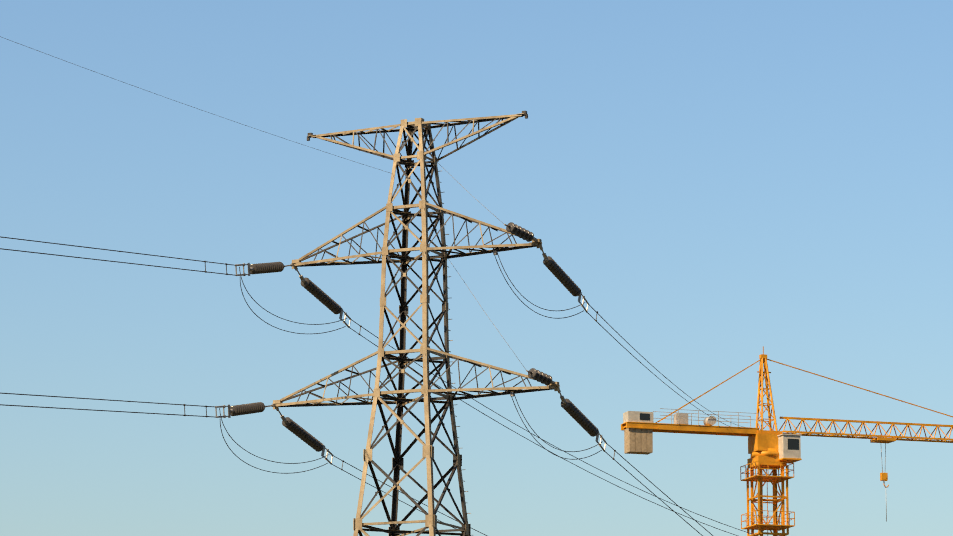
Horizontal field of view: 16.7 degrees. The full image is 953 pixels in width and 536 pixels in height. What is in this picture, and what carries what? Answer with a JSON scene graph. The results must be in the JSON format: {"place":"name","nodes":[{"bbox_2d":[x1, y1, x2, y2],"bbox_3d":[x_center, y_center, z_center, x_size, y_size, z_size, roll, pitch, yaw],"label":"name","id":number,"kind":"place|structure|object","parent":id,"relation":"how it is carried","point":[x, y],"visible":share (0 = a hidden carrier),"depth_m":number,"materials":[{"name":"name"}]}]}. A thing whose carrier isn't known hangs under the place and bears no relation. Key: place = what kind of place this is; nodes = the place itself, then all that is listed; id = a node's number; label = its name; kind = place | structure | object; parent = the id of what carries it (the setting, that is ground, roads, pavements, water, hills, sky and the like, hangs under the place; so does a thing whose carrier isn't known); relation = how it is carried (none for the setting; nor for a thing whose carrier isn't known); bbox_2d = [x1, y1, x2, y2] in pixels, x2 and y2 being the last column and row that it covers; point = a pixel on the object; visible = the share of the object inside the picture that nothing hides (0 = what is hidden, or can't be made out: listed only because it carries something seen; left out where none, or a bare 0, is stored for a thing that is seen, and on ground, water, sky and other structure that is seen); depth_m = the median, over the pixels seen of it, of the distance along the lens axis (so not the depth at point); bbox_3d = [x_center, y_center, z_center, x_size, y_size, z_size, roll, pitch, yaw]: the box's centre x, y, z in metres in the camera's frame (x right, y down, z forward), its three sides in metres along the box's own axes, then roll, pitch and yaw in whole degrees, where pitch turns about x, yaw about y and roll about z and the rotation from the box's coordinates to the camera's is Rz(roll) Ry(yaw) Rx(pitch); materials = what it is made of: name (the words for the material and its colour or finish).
{"place":"outdoors","nodes":[
{"label":"outdoors","id":0,"kind":"place"},
{"bbox_2d":[0,0,952,535],"label":"sky","id":1,"kind":"structure","parent":0,"point":[721,182],"materials":[{"name":"blue"}]},
{"label":"ground","id":2,"kind":"structure","parent":0,"visible":0},
{"bbox_2d":[272,111,559,535],"bbox_3d":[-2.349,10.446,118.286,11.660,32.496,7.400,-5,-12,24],"label":"transmission tower","id":3,"kind":"structure","parent":2,"relation":"on","point":[425,350],"depth_m":119.96,"materials":[{"name":"metal"}]},
{"bbox_2d":[0,37,757,535],"bbox_3d":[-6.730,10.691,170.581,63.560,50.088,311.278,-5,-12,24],"label":"conductors","id":4,"kind":"object","parent":3,"relation":"attached to","point":[376,345],"visible":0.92,"depth_m":119.70,"materials":[{"name":"grey metal"}]},
{"bbox_2d":[183,222,615,469],"bbox_3d":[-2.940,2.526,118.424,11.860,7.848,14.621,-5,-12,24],"label":"insulator strings","id":5,"kind":"object","parent":3,"relation":"attached to","point":[577,415],"visible":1,"depth_m":119.61,"materials":[{"name":"ceramic"}]},
{"bbox_2d":[621,346,952,535],"bbox_3d":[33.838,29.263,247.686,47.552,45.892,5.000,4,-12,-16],"label":"tower crane","id":6,"kind":"object","parent":2,"relation":"on","point":[772,450],"visible":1,"depth_m":246.26,"materials":[{"name":"yellow paint"}]}
]}

